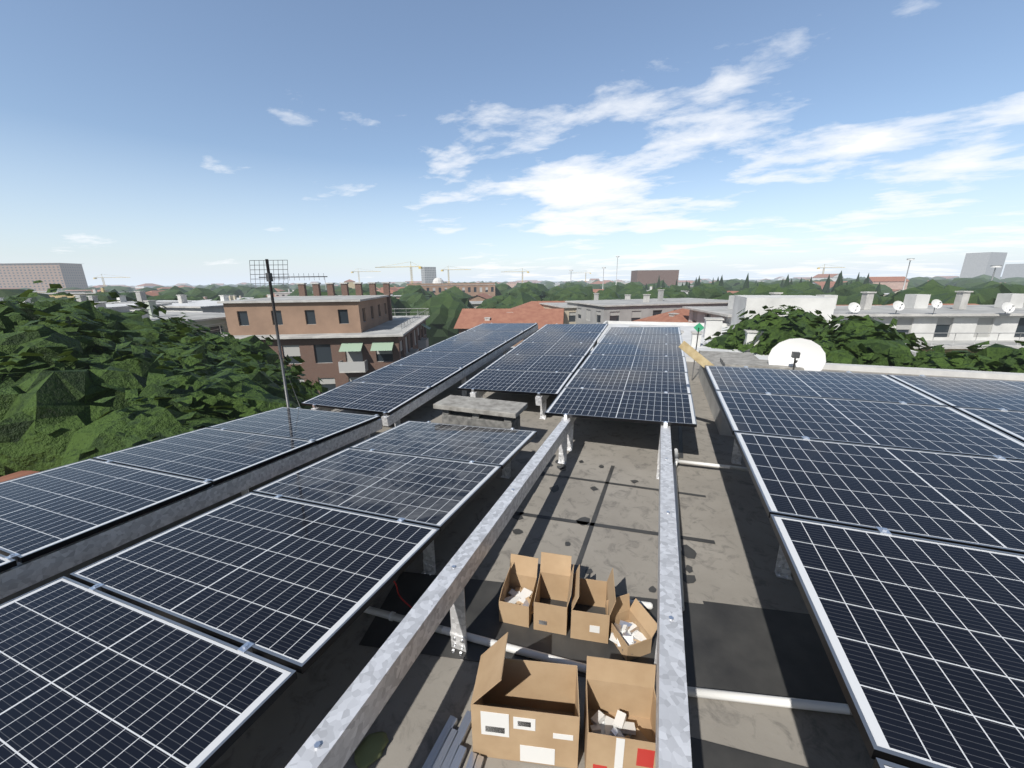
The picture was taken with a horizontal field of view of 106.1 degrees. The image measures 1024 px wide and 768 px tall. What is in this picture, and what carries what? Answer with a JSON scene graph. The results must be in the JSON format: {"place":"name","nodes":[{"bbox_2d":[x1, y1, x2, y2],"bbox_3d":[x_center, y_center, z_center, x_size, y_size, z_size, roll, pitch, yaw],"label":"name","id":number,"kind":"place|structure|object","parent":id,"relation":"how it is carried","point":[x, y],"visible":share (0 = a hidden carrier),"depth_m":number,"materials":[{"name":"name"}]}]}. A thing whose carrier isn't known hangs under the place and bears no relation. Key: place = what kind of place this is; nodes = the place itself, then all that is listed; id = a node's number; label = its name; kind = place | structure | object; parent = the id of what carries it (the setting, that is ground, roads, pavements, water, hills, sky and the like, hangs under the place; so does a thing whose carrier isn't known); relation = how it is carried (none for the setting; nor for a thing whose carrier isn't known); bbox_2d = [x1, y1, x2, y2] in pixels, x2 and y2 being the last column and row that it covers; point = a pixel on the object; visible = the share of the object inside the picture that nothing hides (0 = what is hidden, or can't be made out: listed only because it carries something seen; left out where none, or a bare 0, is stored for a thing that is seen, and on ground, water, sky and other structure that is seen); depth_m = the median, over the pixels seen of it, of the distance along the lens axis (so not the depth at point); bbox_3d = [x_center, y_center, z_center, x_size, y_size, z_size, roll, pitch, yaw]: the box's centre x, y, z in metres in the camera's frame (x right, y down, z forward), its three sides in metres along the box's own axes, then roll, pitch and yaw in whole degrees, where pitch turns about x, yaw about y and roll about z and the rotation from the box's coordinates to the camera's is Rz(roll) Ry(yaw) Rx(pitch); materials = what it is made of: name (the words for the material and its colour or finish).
{"place":"outdoors","nodes":[
{"label":"outdoors","id":0,"kind":"place"},
{"bbox_2d":[0,421,536,767],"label":"solar panel array","id":1,"kind":"object","parent":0,"point":[200,641],"visible":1,"depth_m":1.88,"materials":[{"name":"blue glass"}]},
{"bbox_2d":[196,282,429,394],"bbox_3d":[-20.053,-1.376,46.804,19.145,21.196,22.026,-2,15,-5],"label":"brick apartment block","id":2,"kind":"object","parent":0,"point":[332,340],"visible":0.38,"depth_m":36.72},
{"bbox_2d":[0,0,1023,285],"label":"sky","id":3,"kind":"structure","parent":0,"point":[159,142],"materials":[{"name":"blue"}]},
{"bbox_2d":[165,278,910,286],"bbox_3d":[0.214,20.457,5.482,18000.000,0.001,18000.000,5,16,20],"label":"ground","id":4,"kind":"structure","parent":0,"point":[552,281],"depth_m":7259.47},
{"bbox_2d":[0,471,38,481],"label":"tile roof","id":5,"kind":"structure","parent":4,"relation":"on","point":[13,476],"depth_m":7.40,"materials":[{"name":"tile"}]},
{"bbox_2d":[0,291,482,334],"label":"buildings","id":6,"kind":"structure","parent":4,"relation":"on","point":[205,313],"depth_m":48.12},
{"bbox_2d":[93,262,844,286],"bbox_3d":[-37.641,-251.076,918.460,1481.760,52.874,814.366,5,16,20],"label":"tower cranes","id":7,"kind":"object","parent":4,"relation":"on","point":[419,267],"visible":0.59,"depth_m":811.92,"materials":[{"name":"orange"}]},
{"bbox_2d":[0,274,958,300],"bbox_3d":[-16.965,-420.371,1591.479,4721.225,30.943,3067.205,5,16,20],"label":"city buildings","id":8,"kind":"structure","parent":4,"relation":"on","point":[895,284],"depth_m":280.06,"materials":[{"name":"concrete"}]},
{"bbox_2d":[0,274,1023,346],"bbox_3d":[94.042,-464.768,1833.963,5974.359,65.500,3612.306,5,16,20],"label":"tree canopy","id":9,"kind":"object","parent":4,"relation":"on","point":[446,307],"visible":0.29,"depth_m":111.40,"materials":[{"name":"green plant"}]},
{"bbox_2d":[0,252,1023,295],"bbox_3d":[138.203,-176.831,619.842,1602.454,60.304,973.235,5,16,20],"label":"distant buildings","id":10,"kind":"structure","parent":4,"relation":"on","point":[26,275],"depth_m":548.08,"materials":[{"name":"concrete"}]},
{"bbox_2d":[324,256,1001,289],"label":"light masts","id":11,"kind":"object","parent":4,"relation":"on","point":[993,266],"visible":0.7,"depth_m":204.44,"materials":[{"name":"white metal"}]},
{"bbox_2d":[454,289,978,346],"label":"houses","id":12,"kind":"structure","parent":4,"relation":"on","point":[646,308],"depth_m":54.31,"materials":[{"name":"brick"}]},
{"bbox_2d":[590,295,916,359],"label":"pale adjoining block roof","id":13,"kind":"structure","parent":4,"relation":"on","point":[825,306],"depth_m":26.18,"materials":[{"name":"concrete"}]},
{"bbox_2d":[645,271,880,293],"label":"trees","id":14,"kind":"object","parent":4,"relation":"on","point":[826,287],"visible":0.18,"depth_m":166.21,"materials":[{"name":"green plant"}]},
{"bbox_2d":[682,291,1023,353],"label":"apartment block","id":15,"kind":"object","parent":4,"relation":"on","point":[959,324],"visible":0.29,"depth_m":32.04,"materials":[{"name":"concrete"}]},
{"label":"street tree trunks","id":16,"kind":"object","parent":4,"relation":"on","visible":0},
{"bbox_2d":[0,280,1023,476],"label":"trees","id":17,"kind":"object","parent":16,"relation":"on","point":[83,380],"visible":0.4,"depth_m":10.31,"materials":[{"name":"green plant"}]},
{"bbox_2d":[674,448,678,461],"bbox_3d":[2.016,0.867,4.722,0.048,0.049,0.324,5,16,20],"label":"grey conduit","id":18,"kind":"object","parent":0,"point":[676,457],"visible":1,"depth_m":4.67,"materials":[{"name":"white plastic"}]},
{"bbox_2d":[704,365,1023,767],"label":"solar panel array","id":19,"kind":"object","parent":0,"point":[894,509],"visible":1,"depth_m":1.69,"materials":[{"name":"blue glass"}]},
{"bbox_2d":[887,375,1023,441],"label":"solar panel array","id":20,"kind":"object","parent":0,"point":[998,405],"visible":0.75,"depth_m":3.42,"materials":[{"name":"blue glass"}]},
{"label":"building walls","id":21,"kind":"object","parent":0,"visible":0},
{"bbox_2d":[0,351,1018,767],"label":"flat roof","id":22,"kind":"structure","parent":21,"relation":"on","point":[732,565],"depth_m":3.06,"materials":[{"name":"grey concrete"}]},
{"bbox_2d":[0,419,381,598],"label":"support beam","id":23,"kind":"structure","parent":22,"relation":"on","point":[24,575],"depth_m":2.83,"materials":[{"name":"white metal"}]},
{"bbox_2d":[0,407,379,571],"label":"solar panel array","id":24,"kind":"object","parent":23,"relation":"on","point":[45,511],"visible":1,"depth_m":3.33,"materials":[{"name":"blue glass"}]},
{"bbox_2d":[249,259,327,407],"bbox_3d":[-3.270,-0.550,5.738,1.156,2.523,0.481,-1,15,0],"label":"antenna","id":25,"kind":"object","parent":22,"relation":"on","point":[269,277],"visible":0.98,"depth_m":5.66,"materials":[{"name":"grey metal"}]},
{"bbox_2d":[354,732,388,767],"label":"patch of moss","id":26,"kind":"object","parent":22,"relation":"on","point":[369,750],"visible":1,"depth_m":1.83,"materials":[{"name":"green plant"}]},
{"bbox_2d":[311,325,537,426],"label":"support beam","id":27,"kind":"structure","parent":22,"relation":"on","point":[396,416],"depth_m":6.75,"materials":[{"name":"white metal"}]},
{"bbox_2d":[301,323,537,416],"bbox_3d":[-1.306,-0.691,8.481,1.765,0.738,6.376,6,16,22],"label":"solar panel array","id":28,"kind":"object","parent":27,"relation":"on","point":[387,390],"visible":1,"depth_m":7.17,"materials":[{"name":"blue glass"}]},
{"bbox_2d":[285,420,570,767],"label":"steel beam","id":29,"kind":"structure","parent":22,"relation":"on","point":[335,738],"depth_m":1.82,"materials":[{"name":"white metal"}]},
{"bbox_2d":[422,710,483,767],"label":"metal rails","id":30,"kind":"object","parent":22,"relation":"on","point":[448,750],"visible":0.92,"depth_m":1.82,"materials":[{"name":"grey metal"}]},
{"bbox_2d":[421,461,510,574],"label":"support posts","id":31,"kind":"object","parent":22,"relation":"on","point":[429,565],"visible":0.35,"depth_m":2.97,"materials":[{"name":"grey metal"}]},
{"bbox_2d":[433,395,527,429],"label":"chimney block","id":32,"kind":"structure","parent":22,"relation":"on","point":[470,411],"depth_m":5.07,"materials":[{"name":"concrete"}]},
{"bbox_2d":[471,632,579,767],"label":"cardboard box","id":33,"kind":"object","parent":22,"relation":"on","point":[525,711],"visible":0.96,"depth_m":1.80,"materials":[{"name":"cardboard"}]},
{"bbox_2d":[470,341,596,418],"bbox_3d":[0.858,-0.553,8.574,1.325,0.973,5.378,5,16,20],"label":"solar panel support","id":34,"kind":"object","parent":22,"relation":"on","point":[540,401],"visible":0.15,"depth_m":6.29,"materials":[{"name":"white"}]},
{"bbox_2d":[457,323,607,396],"bbox_3d":[0.847,-0.767,8.509,1.826,0.650,5.337,5,16,20],"label":"solar panel array","id":35,"kind":"object","parent":34,"relation":"on","point":[547,359],"visible":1,"depth_m":7.54,"materials":[{"name":"blue glass"}]},
{"bbox_2d":[293,426,847,767],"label":"roof membrane strips","id":36,"kind":"object","parent":22,"relation":"on","point":[744,649],"visible":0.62,"depth_m":2.39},
{"bbox_2d":[393,581,411,608],"bbox_3d":[-0.646,1.308,2.581,0.069,0.493,0.483,11,19,36],"label":"red cable","id":37,"kind":"object","parent":36,"relation":"on","point":[400,596],"visible":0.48,"depth_m":2.53,"materials":[{"name":"red plastic"}]},
{"bbox_2d":[499,554,537,627],"bbox_3d":[0.061,1.402,2.628,0.236,0.290,0.315,3,15,14],"label":"carton","id":38,"kind":"object","parent":36,"relation":"on","point":[517,597],"visible":0.94,"depth_m":2.67,"materials":[{"name":"cardboard"}]},
{"bbox_2d":[534,552,573,634],"bbox_3d":[0.285,1.387,2.563,0.232,0.348,0.319,3,15,12],"label":"carton","id":39,"kind":"object","parent":36,"relation":"on","point":[555,580],"visible":1,"depth_m":2.65,"materials":[{"name":"cardboard"}]},
{"bbox_2d":[570,564,615,643],"bbox_3d":[0.519,1.413,2.487,0.260,0.332,0.282,2,15,11],"label":"carton","id":40,"kind":"object","parent":36,"relation":"on","point":[589,626],"visible":0.96,"depth_m":2.40,"materials":[{"name":"cardboard"}]},
{"bbox_2d":[606,593,656,660],"bbox_3d":[0.719,1.495,2.373,0.247,0.229,0.242,-6,16,-18],"label":"carton","id":41,"kind":"object","parent":36,"relation":"on","point":[632,629],"visible":0.93,"depth_m":2.38,"materials":[{"name":"cardboard"}]},
{"bbox_2d":[630,599,652,608],"bbox_3d":[0.727,1.504,2.664,0.479,0.055,0.055,2,15,10],"label":"conduit","id":42,"kind":"object","parent":36,"relation":"on","point":[646,605],"visible":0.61,"depth_m":2.62,"materials":[{"name":"white plastic"}]},
{"bbox_2d":[364,606,851,714],"bbox_3d":[0.497,1.620,2.257,5.667,0.055,0.218,3,15,13],"label":"conduit","id":43,"kind":"object","parent":22,"relation":"on","point":[787,702],"visible":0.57,"depth_m":2.06,"materials":[{"name":"white plastic"}]},
{"bbox_2d":[561,417,669,463],"bbox_3d":[2.352,-0.256,7.484,1.287,0.934,6.432,5,16,20],"label":"steel support","id":44,"kind":"object","parent":22,"relation":"on","point":[570,440],"visible":0.12,"depth_m":5.08,"materials":[{"name":"white metal"}]},
{"bbox_2d":[545,326,696,426],"bbox_3d":[2.366,-0.529,7.398,1.774,0.490,6.395,5,16,20],"label":"solar panel array","id":45,"kind":"object","parent":44,"relation":"on","point":[634,374],"visible":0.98,"depth_m":5.83,"materials":[{"name":"blue glass"}]},
{"bbox_2d":[584,656,655,767],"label":"cardboard box","id":46,"kind":"object","parent":22,"relation":"on","point":[620,716],"visible":0.98,"depth_m":1.83,"materials":[{"name":"cardboard"}]},
{"bbox_2d":[654,426,691,767],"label":"steel beam","id":47,"kind":"structure","parent":22,"relation":"on","point":[673,746],"depth_m":1.68,"materials":[{"name":"white metal"}]},
{"bbox_2d":[679,341,713,367],"bbox_3d":[2.594,-0.142,4.880,1.007,0.818,0.024,0,15,3],"label":"wooden plank","id":48,"kind":"object","parent":22,"relation":"on","point":[693,353],"visible":0.36,"depth_m":4.82,"materials":[{"name":"brown wood"}]},
{"bbox_2d":[691,323,703,379],"bbox_3d":[4.015,-0.695,8.391,0.212,1.278,0.024,5,16,20],"label":"pole with green sign","id":49,"kind":"object","parent":22,"relation":"on","point":[698,327],"visible":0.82,"depth_m":8.27,"materials":[{"name":"grey metal"}]},
{"bbox_2d":[673,460,747,610],"bbox_3d":[2.204,1.131,3.921,1.519,0.099,3.163,26,31,60],"label":"pipe","id":50,"kind":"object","parent":22,"relation":"on","point":[677,506],"depth_m":4.01,"materials":[{"name":"white plastic"}]},
{"bbox_2d":[698,350,757,435],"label":"roof parapet","id":51,"kind":"structure","parent":22,"relation":"on","point":[721,423],"depth_m":7.34,"materials":[{"name":"grey paint"}]},
{"bbox_2d":[731,439,791,579],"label":"support posts","id":52,"kind":"object","parent":22,"relation":"on","point":[782,569],"visible":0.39,"depth_m":2.92,"materials":[{"name":"grey metal"}]},
{"bbox_2d":[720,357,803,369],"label":"wall","id":53,"kind":"structure","parent":22,"relation":"on","point":[740,362],"depth_m":5.82,"materials":[{"name":"concrete"}]},
{"bbox_2d":[507,346,1023,380],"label":"roof parapet","id":54,"kind":"structure","parent":22,"relation":"on","point":[936,372],"depth_m":8.83,"materials":[{"name":"grey paint"}]},
{"bbox_2d":[768,338,825,370],"bbox_3d":[4.097,0.015,5.625,0.642,1.337,0.402,5,16,20],"label":"satellite dish","id":55,"kind":"object","parent":22,"relation":"on","point":[808,355],"visible":0.73,"depth_m":5.58,"materials":[{"name":"white metal"}]}
]}

